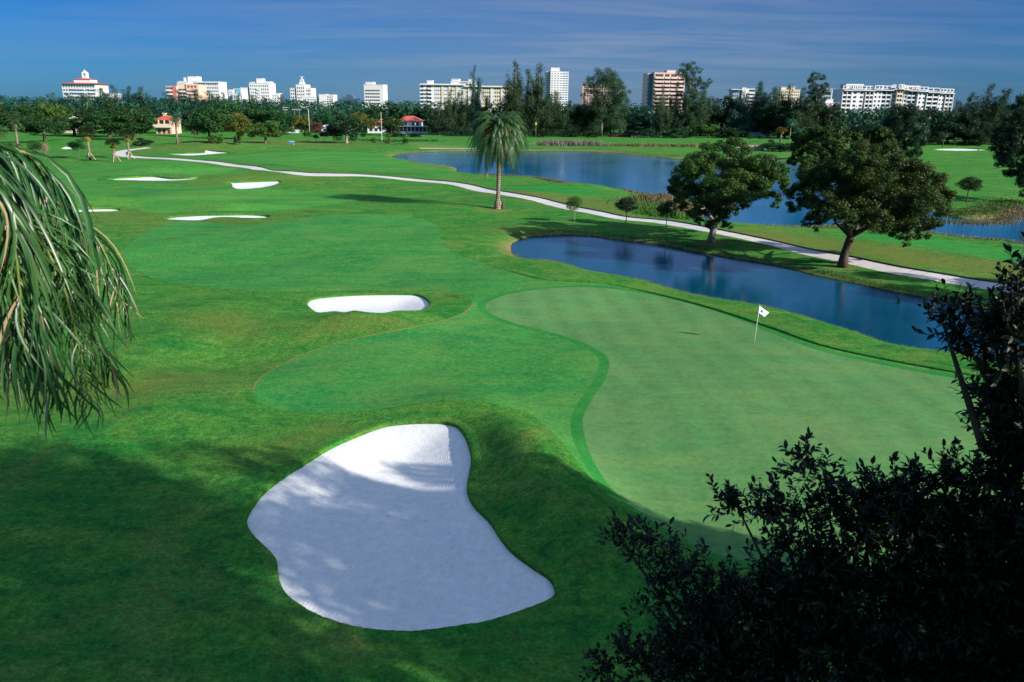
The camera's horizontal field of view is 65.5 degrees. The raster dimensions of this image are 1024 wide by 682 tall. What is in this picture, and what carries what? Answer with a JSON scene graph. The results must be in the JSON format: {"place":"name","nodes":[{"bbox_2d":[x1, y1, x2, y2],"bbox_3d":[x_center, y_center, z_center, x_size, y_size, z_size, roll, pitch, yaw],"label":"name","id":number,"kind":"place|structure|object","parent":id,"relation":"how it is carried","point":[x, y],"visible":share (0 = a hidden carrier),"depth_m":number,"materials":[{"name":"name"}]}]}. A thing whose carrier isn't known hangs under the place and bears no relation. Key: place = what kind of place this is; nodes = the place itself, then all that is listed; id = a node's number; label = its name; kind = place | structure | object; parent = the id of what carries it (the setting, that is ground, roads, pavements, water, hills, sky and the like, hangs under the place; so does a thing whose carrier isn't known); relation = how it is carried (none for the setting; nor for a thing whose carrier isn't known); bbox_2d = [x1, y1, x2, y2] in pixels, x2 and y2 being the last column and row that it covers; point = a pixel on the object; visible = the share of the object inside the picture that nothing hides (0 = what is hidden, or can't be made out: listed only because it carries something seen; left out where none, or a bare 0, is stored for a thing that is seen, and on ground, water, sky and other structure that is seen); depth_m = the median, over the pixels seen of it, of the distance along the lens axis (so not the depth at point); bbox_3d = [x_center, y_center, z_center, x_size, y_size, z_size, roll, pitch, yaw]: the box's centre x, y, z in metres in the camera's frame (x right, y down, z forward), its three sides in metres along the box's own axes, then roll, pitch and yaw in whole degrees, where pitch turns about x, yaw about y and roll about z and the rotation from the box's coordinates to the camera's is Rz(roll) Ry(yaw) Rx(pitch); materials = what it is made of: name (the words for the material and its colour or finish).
{"place":"outdoors","nodes":[
{"label":"outdoors","id":0,"kind":"place"},
{"bbox_2d":[0,103,1023,681],"bbox_3d":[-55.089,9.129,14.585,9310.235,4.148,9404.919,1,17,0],"label":"ground","id":1,"kind":"structure","parent":0,"point":[128,553],"depth_m":31.67,"materials":[{"name":"green plant"}]},
{"bbox_2d":[9,103,48,125],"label":"background tree","id":2,"kind":"object","parent":1,"relation":"on","point":[21,108],"visible":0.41,"depth_m":344.37,"materials":[{"name":"green plant"}]},
{"bbox_2d":[12,115,70,140],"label":"background tree","id":3,"kind":"object","parent":1,"relation":"on","point":[38,124],"visible":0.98,"depth_m":251.36,"materials":[{"name":"green plant"}]},
{"bbox_2d":[27,103,73,119],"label":"background tree","id":4,"kind":"object","parent":1,"relation":"on","point":[48,110],"visible":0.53,"depth_m":347.73,"materials":[{"name":"green plant"}]},
{"bbox_2d":[0,141,139,444],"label":"coconut palm","id":5,"kind":"object","parent":1,"relation":"on","point":[49,267],"visible":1,"depth_m":3.75,"materials":[{"name":"green plant"}]},
{"bbox_2d":[50,116,101,135],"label":"background tree","id":6,"kind":"object","parent":1,"relation":"on","point":[73,123],"visible":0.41,"depth_m":310.63,"materials":[{"name":"green plant"}]},
{"bbox_2d":[59,69,108,101],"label":"hotel tower","id":7,"kind":"structure","parent":1,"relation":"on","point":[86,84],"depth_m":784.14,"materials":[{"name":"white concrete"}]},
{"bbox_2d":[76,126,96,159],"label":"fan palm","id":8,"kind":"object","parent":1,"relation":"on","point":[83,130],"visible":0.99,"depth_m":186.58,"materials":[{"name":"green plant"}]},
{"bbox_2d":[75,110,133,136],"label":"background tree","id":9,"kind":"object","parent":1,"relation":"on","point":[99,122],"visible":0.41,"depth_m":302.18,"materials":[{"name":"green plant"}]},
{"bbox_2d":[104,107,157,139],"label":"background tree","id":10,"kind":"object","parent":1,"relation":"on","point":[142,122],"visible":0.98,"depth_m":281.59,"materials":[{"name":"green plant"}]},
{"bbox_2d":[153,113,181,133],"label":"villa","id":11,"kind":"object","parent":1,"relation":"on","point":[163,126],"visible":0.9,"depth_m":344.07,"materials":[{"name":"beige concrete"}]},
{"bbox_2d":[166,83,206,101],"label":"balcony tower","id":12,"kind":"structure","parent":1,"relation":"on","point":[183,88],"depth_m":726.66,"materials":[{"name":"beige concrete"}]},
{"bbox_2d":[177,76,227,100],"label":"apartment block","id":13,"kind":"structure","parent":1,"relation":"on","point":[215,88],"depth_m":840.66,"materials":[{"name":"white concrete"}]},
{"bbox_2d":[48,161,367,212],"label":"fairway","id":14,"kind":"structure","parent":1,"relation":"on","point":[164,198],"depth_m":122.00,"materials":[{"name":"green plant"}]},
{"bbox_2d":[182,105,234,135],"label":"background tree","id":15,"kind":"object","parent":1,"relation":"on","point":[205,122],"visible":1,"depth_m":237.89,"materials":[{"name":"green plant"}]},
{"bbox_2d":[161,213,272,220],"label":"bunker edge","id":16,"kind":"object","parent":1,"relation":"on","point":[220,214],"visible":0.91,"depth_m":98.97,"materials":[{"name":"green plant"}]},
{"bbox_2d":[201,99,243,131],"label":"background tree","id":17,"kind":"object","parent":1,"relation":"on","point":[226,108],"visible":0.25,"depth_m":369.94,"materials":[{"name":"green plant"}]},
{"bbox_2d":[220,113,252,137],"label":"background tree","id":18,"kind":"object","parent":1,"relation":"on","point":[237,127],"visible":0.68,"depth_m":300.11,"materials":[{"name":"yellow plant"}]},
{"bbox_2d":[228,87,249,104],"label":"apartment cluster","id":19,"kind":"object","parent":1,"relation":"on","point":[244,92],"visible":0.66,"depth_m":802.73,"materials":[{"name":"white concrete"}]},
{"bbox_2d":[223,180,281,188],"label":"bunker edge","id":20,"kind":"object","parent":1,"relation":"on","point":[280,181],"visible":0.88,"depth_m":140.30,"materials":[{"name":"white sand"}]},
{"bbox_2d":[231,182,279,188],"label":"sand bunker","id":21,"kind":"object","parent":20,"relation":"in","point":[249,185],"visible":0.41,"depth_m":138.89},
{"bbox_2d":[244,104,275,124],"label":"background tree","id":22,"kind":"object","parent":1,"relation":"on","point":[260,111],"visible":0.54,"depth_m":374.62,"materials":[{"name":"green plant"}]},
{"bbox_2d":[243,120,283,142],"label":"background tree","id":23,"kind":"object","parent":1,"relation":"on","point":[269,129],"visible":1,"depth_m":272.24,"materials":[{"name":"green plant"}]},
{"bbox_2d":[249,78,283,103],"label":"art deco hotel","id":24,"kind":"structure","parent":1,"relation":"on","point":[261,88],"depth_m":803.24,"materials":[{"name":"white concrete"}]},
{"bbox_2d":[262,110,297,131],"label":"background tree","id":25,"kind":"object","parent":1,"relation":"on","point":[284,119],"visible":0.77,"depth_m":365.92,"materials":[{"name":"green plant"}]},
{"bbox_2d":[290,76,315,107],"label":"art deco hotel","id":26,"kind":"structure","parent":1,"relation":"on","point":[301,90],"depth_m":802.70,"materials":[{"name":"white concrete"}]},
{"bbox_2d":[157,151,460,177],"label":"fairway","id":27,"kind":"structure","parent":1,"relation":"on","point":[367,161],"depth_m":192.05,"materials":[{"name":"green plant"}]},
{"bbox_2d":[301,94,336,109],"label":"apartment block","id":28,"kind":"structure","parent":1,"relation":"on","point":[324,97],"depth_m":765.70,"materials":[{"name":"white concrete"}]},
{"bbox_2d":[323,114,369,142],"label":"background tree","id":29,"kind":"object","parent":1,"relation":"on","point":[345,129],"visible":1,"depth_m":279.22,"materials":[{"name":"green plant"}]},
{"bbox_2d":[344,113,378,132],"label":"background tree","id":30,"kind":"object","parent":1,"relation":"on","point":[364,119],"visible":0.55,"depth_m":353.93,"materials":[{"name":"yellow plant"}]},
{"bbox_2d":[308,295,428,312],"bbox_3d":[-10.126,-2.375,54.657,8.813,1.151,8.537,1,17,0],"label":"sand bunker","id":31,"kind":"object","parent":1,"relation":"in","point":[379,303],"visible":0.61,"depth_m":57.11},
{"bbox_2d":[302,292,434,315],"bbox_3d":[-10.115,-2.262,54.694,10.019,1.659,9.749,1,17,0],"label":"bunker edge","id":32,"kind":"object","parent":1,"relation":"on","point":[430,301],"visible":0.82,"depth_m":57.13,"materials":[{"name":"green plant"}]},
{"bbox_2d":[361,82,387,108],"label":"office tower","id":33,"kind":"structure","parent":1,"relation":"on","point":[375,93],"depth_m":745.68,"materials":[{"name":"white concrete"}]},
{"bbox_2d":[376,117,406,133],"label":"background tree","id":34,"kind":"object","parent":1,"relation":"on","point":[393,124],"visible":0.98,"depth_m":351.31,"materials":[{"name":"green plant"}]},
{"bbox_2d":[234,417,568,640],"bbox_3d":[-4.748,5.889,27.815,9.830,1.358,15.749,-4,17,-17],"label":"bunker edge","id":35,"kind":"object","parent":1,"relation":"on","point":[531,559],"visible":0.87,"depth_m":24.72,"materials":[{"name":"green plant"}]},
{"bbox_2d":[247,424,554,630],"bbox_3d":[-4.748,5.950,27.834,8.630,0.713,14.530,-4,17,-17],"label":"sand bunker","id":36,"kind":"object","parent":35,"relation":"in","point":[388,528],"visible":0.89,"depth_m":26.38},
{"bbox_2d":[392,116,427,133],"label":"two storey house","id":37,"kind":"structure","parent":1,"relation":"on","point":[414,124],"depth_m":377.84,"materials":[{"name":"red tile"}]},
{"bbox_2d":[425,106,456,134],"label":"background tree","id":38,"kind":"object","parent":1,"relation":"on","point":[435,124],"visible":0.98,"depth_m":363.18,"materials":[{"name":"green plant"}]},
{"bbox_2d":[441,88,460,134],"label":"background tree","id":39,"kind":"object","parent":1,"relation":"on","point":[450,113],"visible":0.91,"depth_m":364.01,"materials":[{"name":"green plant"}]},
{"bbox_2d":[447,91,473,133],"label":"background tree","id":40,"kind":"object","parent":1,"relation":"on","point":[465,111],"visible":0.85,"depth_m":365.74,"materials":[{"name":"green plant"}]},
{"bbox_2d":[419,79,512,111],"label":"condominium","id":41,"kind":"structure","parent":1,"relation":"on","point":[431,91],"depth_m":592.31,"materials":[{"name":"white concrete"}]},
{"bbox_2d":[466,65,484,133],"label":"background tree","id":42,"kind":"object","parent":1,"relation":"on","point":[475,99],"visible":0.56,"depth_m":377.99,"materials":[{"name":"green plant"}]},
{"bbox_2d":[240,391,715,564],"bbox_3d":[-1.964,3.553,33.304,24.185,1.331,6.684,12,20,34],"label":"turf ledge","id":43,"kind":"object","parent":1,"relation":"on","point":[249,397],"visible":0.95,"depth_m":35.62,"materials":[{"name":"green plant"}]},
{"bbox_2d":[466,111,528,208],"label":"date palm","id":44,"kind":"object","parent":1,"relation":"on","point":[500,134],"visible":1,"depth_m":105.00,"materials":[{"name":"green plant"}]},
{"bbox_2d":[0,94,1004,136],"bbox_3d":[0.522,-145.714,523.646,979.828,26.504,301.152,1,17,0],"label":"wood","id":45,"kind":"object","parent":1,"relation":"on","point":[866,121],"visible":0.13,"depth_m":406.62,"materials":[{"name":"green plant"}]},
{"bbox_2d":[497,60,531,134],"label":"background tree","id":46,"kind":"object","parent":1,"relation":"on","point":[513,103],"visible":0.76,"depth_m":356.91,"materials":[{"name":"green plant"}]},
{"bbox_2d":[518,80,535,135],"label":"background tree","id":47,"kind":"object","parent":1,"relation":"on","point":[526,104],"visible":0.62,"depth_m":361.21,"materials":[{"name":"green plant"}]},
{"bbox_2d":[520,62,559,135],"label":"background tree","id":48,"kind":"object","parent":1,"relation":"on","point":[541,111],"visible":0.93,"depth_m":359.62,"materials":[{"name":"green plant"}]},
{"bbox_2d":[544,68,568,107],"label":"apartment tower","id":49,"kind":"structure","parent":1,"relation":"on","point":[556,79],"depth_m":665.35,"materials":[{"name":"white concrete"}]},
{"bbox_2d":[539,91,577,135],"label":"background tree","id":50,"kind":"object","parent":1,"relation":"on","point":[558,122],"visible":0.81,"depth_m":364.49,"materials":[{"name":"green plant"}]},
{"bbox_2d":[124,214,997,592],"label":"fairway","id":51,"kind":"structure","parent":1,"relation":"on","point":[472,354],"depth_m":50.75,"materials":[{"name":"green plant"}]},
{"bbox_2d":[251,304,473,389],"bbox_3d":[-8.515,-0.091,47.486,3.032,0.601,19.778,11,19,31],"label":"turf seam","id":52,"kind":"object","parent":51,"relation":"on","point":[255,383],"visible":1,"depth_m":47.20,"materials":[{"name":"green plant"}]},
{"bbox_2d":[492,266,981,376],"bbox_3d":[14.003,-2.073,54.654,4.673,0.404,44.438,-14,22,-40],"label":"turf ledge","id":53,"kind":"object","parent":51,"relation":"on","point":[791,332],"visible":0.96,"depth_m":50.83,"materials":[{"name":"green plant"}]},
{"bbox_2d":[558,100,581,135],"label":"background tree","id":54,"kind":"object","parent":1,"relation":"on","point":[573,118],"visible":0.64,"depth_m":367.80,"materials":[{"name":"green plant"}]},
{"bbox_2d":[533,140,609,145],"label":"reeds","id":55,"kind":"object","parent":1,"relation":"on","point":[566,143],"visible":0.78,"depth_m":281.09,"materials":[{"name":"brown plant"}]},
{"bbox_2d":[133,155,1023,285],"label":"path kerb","id":56,"kind":"structure","parent":1,"relation":"on","point":[657,219],"depth_m":93.40,"materials":[{"name":"grey concrete"}]},
{"bbox_2d":[572,97,594,135],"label":"background tree","id":57,"kind":"object","parent":1,"relation":"on","point":[584,119],"visible":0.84,"depth_m":368.49,"materials":[{"name":"green plant"}]},
{"bbox_2d":[580,67,631,136],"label":"background tree","id":58,"kind":"object","parent":1,"relation":"on","point":[611,106],"visible":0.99,"depth_m":363.05,"materials":[{"name":"green plant"}]},
{"bbox_2d":[614,197,637,223],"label":"sapling","id":59,"kind":"object","parent":1,"relation":"on","point":[627,205],"visible":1,"depth_m":94.03,"materials":[{"name":"green plant"}]},
{"bbox_2d":[615,116,652,134],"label":"background tree","id":60,"kind":"object","parent":1,"relation":"on","point":[639,121],"visible":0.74,"depth_m":377.15,"materials":[{"name":"green plant"}]},
{"bbox_2d":[603,143,699,146],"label":"reeds","id":61,"kind":"object","parent":1,"relation":"on","point":[657,145],"visible":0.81,"depth_m":282.39,"materials":[{"name":"brown plant"}]},
{"bbox_2d":[650,85,674,136],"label":"background tree","id":62,"kind":"object","parent":1,"relation":"on","point":[660,122],"visible":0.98,"depth_m":366.74,"materials":[{"name":"green plant"}]},
{"bbox_2d":[642,70,684,111],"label":"balcony tower","id":63,"kind":"structure","parent":1,"relation":"on","point":[667,79],"depth_m":610.02,"materials":[{"name":"beige concrete"}]},
{"bbox_2d":[655,200,676,228],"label":"sapling","id":64,"kind":"object","parent":1,"relation":"on","point":[664,207],"visible":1,"depth_m":89.69,"materials":[{"name":"green plant"}]},
{"bbox_2d":[607,192,729,220],"bbox_3d":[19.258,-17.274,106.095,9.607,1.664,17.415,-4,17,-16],"label":"reeds","id":65,"kind":"object","parent":1,"relation":"on","point":[647,208],"visible":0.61,"depth_m":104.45,"materials":[{"name":"green plant"}]},
{"bbox_2d":[666,87,682,134],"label":"background tree","id":66,"kind":"object","parent":1,"relation":"on","point":[675,117],"visible":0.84,"depth_m":369.12,"materials":[{"name":"green plant"}]},
{"bbox_2d":[675,97,699,136],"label":"background tree","id":67,"kind":"object","parent":1,"relation":"on","point":[684,128],"visible":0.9,"depth_m":369.60,"materials":[{"name":"green plant"}]},
{"bbox_2d":[673,62,713,136],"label":"background tree","id":68,"kind":"object","parent":1,"relation":"on","point":[701,105],"visible":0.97,"depth_m":368.18,"materials":[{"name":"green plant"}]},
{"bbox_2d":[692,90,718,135],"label":"background tree","id":69,"kind":"object","parent":1,"relation":"on","point":[710,109],"visible":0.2,"depth_m":384.20,"materials":[{"name":"green plant"}]},
{"bbox_2d":[708,95,741,125],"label":"background tree","id":70,"kind":"object","parent":1,"relation":"on","point":[721,115],"visible":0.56,"depth_m":386.24,"materials":[{"name":"green plant"}]},
{"bbox_2d":[666,136,791,242],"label":"shade tree","id":71,"kind":"object","parent":1,"relation":"on","point":[739,180],"visible":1,"depth_m":78.16,"materials":[{"name":"green plant"}]},
{"bbox_2d":[477,285,982,587],"bbox_3d":[8.761,1.509,41.724,26.332,0.914,40.150,-11,20,-35],"label":"green collar","id":72,"kind":"object","parent":1,"relation":"on","point":[576,425],"visible":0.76,"depth_m":41.30,"materials":[{"name":"green plant"}]},
{"bbox_2d":[727,87,755,102],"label":"apartment tower","id":73,"kind":"structure","parent":1,"relation":"on","point":[734,93],"depth_m":668.19,"materials":[{"name":"white glass"}]},
{"bbox_2d":[512,228,977,300],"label":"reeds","id":74,"kind":"object","parent":1,"relation":"on","point":[693,246],"visible":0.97,"depth_m":78.88,"materials":[{"name":"green plant"}]},
{"bbox_2d":[726,91,764,136],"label":"background tree","id":75,"kind":"object","parent":1,"relation":"on","point":[744,115],"visible":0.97,"depth_m":377.81,"materials":[{"name":"green plant"}]},
{"bbox_2d":[485,287,1023,571],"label":"putting green","id":76,"kind":"object","parent":1,"relation":"on","point":[687,397],"visible":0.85,"depth_m":36.72,"materials":[{"name":"green plant"}]},
{"bbox_2d":[740,81,776,135],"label":"background tree","id":77,"kind":"object","parent":1,"relation":"on","point":[758,102],"visible":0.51,"depth_m":378.62,"materials":[{"name":"green plant"}]},
{"bbox_2d":[755,99,805,137],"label":"background tree","id":78,"kind":"object","parent":1,"relation":"on","point":[765,113],"visible":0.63,"depth_m":371.02,"materials":[{"name":"green plant"}]},
{"bbox_2d":[771,83,798,137],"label":"background tree","id":79,"kind":"object","parent":1,"relation":"on","point":[788,106],"visible":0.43,"depth_m":370.65,"materials":[{"name":"green plant"}]},
{"bbox_2d":[579,231,1023,681],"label":"fig tree","id":80,"kind":"object","parent":1,"relation":"on","point":[969,585],"visible":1,"depth_m":6.00,"materials":[{"name":"green plant"}]},
{"bbox_2d":[783,90,820,137],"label":"background tree","id":81,"kind":"object","parent":1,"relation":"on","point":[803,119],"visible":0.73,"depth_m":360.45,"materials":[{"name":"green plant"}]},
{"bbox_2d":[801,71,830,125],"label":"background tree","id":82,"kind":"object","parent":1,"relation":"on","point":[818,95],"visible":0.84,"depth_m":360.69,"materials":[{"name":"green plant"}]},
{"bbox_2d":[786,125,862,194],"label":"shade tree","id":83,"kind":"object","parent":1,"relation":"on","point":[811,145],"visible":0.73,"depth_m":132.60,"materials":[{"name":"green plant"}]},
{"bbox_2d":[811,102,847,128],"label":"background tree","id":84,"kind":"object","parent":1,"relation":"on","point":[835,111],"visible":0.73,"depth_m":362.03,"materials":[{"name":"green plant"}]},
{"bbox_2d":[704,220,1023,244],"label":"reeds","id":85,"kind":"object","parent":1,"relation":"on","point":[931,232],"visible":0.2,"depth_m":92.11,"materials":[{"name":"green plant"}]},
{"bbox_2d":[782,137,957,267],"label":"shade tree","id":86,"kind":"object","parent":1,"relation":"on","point":[864,178],"visible":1,"depth_m":66.19,"materials":[{"name":"green plant"}]},
{"bbox_2d":[858,125,897,145],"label":"shade tree","id":87,"kind":"object","parent":1,"relation":"on","point":[881,135],"visible":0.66,"depth_m":176.79,"materials":[{"name":"green plant"}]},
{"bbox_2d":[832,84,954,117],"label":"resort building","id":88,"kind":"structure","parent":1,"relation":"on","point":[850,96],"depth_m":497.06,"materials":[{"name":"white concrete"}]},
{"bbox_2d":[882,103,930,160],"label":"weeping tree","id":89,"kind":"object","parent":1,"relation":"on","point":[911,120],"visible":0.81,"depth_m":206.45,"materials":[{"name":"green plant"}]},
{"bbox_2d":[929,111,959,128],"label":"background tree","id":90,"kind":"object","parent":1,"relation":"on","point":[941,122],"visible":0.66,"depth_m":394.62,"materials":[{"name":"green plant"}]},
{"bbox_2d":[949,92,987,143],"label":"background tree","id":91,"kind":"object","parent":1,"relation":"on","point":[968,117],"visible":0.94,"depth_m":310.56,"materials":[{"name":"green plant"}]},
{"bbox_2d":[954,176,983,202],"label":"sapling","id":92,"kind":"object","parent":1,"relation":"on","point":[968,183],"visible":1,"depth_m":119.42,"materials":[{"name":"green plant"}]},
{"bbox_2d":[925,197,1023,219],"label":"reeds","id":93,"kind":"object","parent":1,"relation":"on","point":[994,207],"visible":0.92,"depth_m":114.56,"materials":[{"name":"green plant"}]},
{"bbox_2d":[936,204,1023,226],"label":"reeds","id":94,"kind":"object","parent":1,"relation":"on","point":[1014,214],"visible":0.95,"depth_m":106.57,"materials":[{"name":"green plant"}]},
{"bbox_2d":[957,83,1012,143],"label":"background tree","id":95,"kind":"object","parent":1,"relation":"on","point":[989,114],"visible":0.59,"depth_m":311.03,"materials":[{"name":"green plant"}]},
{"bbox_2d":[988,93,1023,197],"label":"weeping tree","id":96,"kind":"object","parent":1,"relation":"on","point":[1009,136],"visible":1,"depth_m":119.81,"materials":[{"name":"green plant"}]},
{"bbox_2d":[0,0,1023,110],"label":"sky","id":97,"kind":"structure","parent":0,"point":[337,46],"materials":[{"name":"blue"}]},
{"bbox_2d":[495,185,603,193],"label":"tee ground","id":98,"kind":"structure","parent":0,"point":[557,189],"depth_m":131.36,"materials":[{"name":"green plant"}]},
{"bbox_2d":[120,156,1023,292],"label":"cart path","id":99,"kind":"structure","parent":0,"point":[892,269],"depth_m":87.86,"materials":[{"name":"concrete"}]},
{"bbox_2d":[393,151,1023,244],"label":"lake","id":100,"kind":"structure","parent":0,"point":[644,174],"depth_m":173.14,"materials":[{"name":"liquid"}]},
{"bbox_2d":[511,235,1023,361],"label":"pond","id":101,"kind":"structure","parent":0,"point":[883,315],"depth_m":66.48,"materials":[{"name":"liquid"}]},
{"bbox_2d":[840,233,1023,262],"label":"tee ground","id":102,"kind":"structure","parent":0,"point":[986,251],"depth_m":82.07,"materials":[{"name":"green plant"}]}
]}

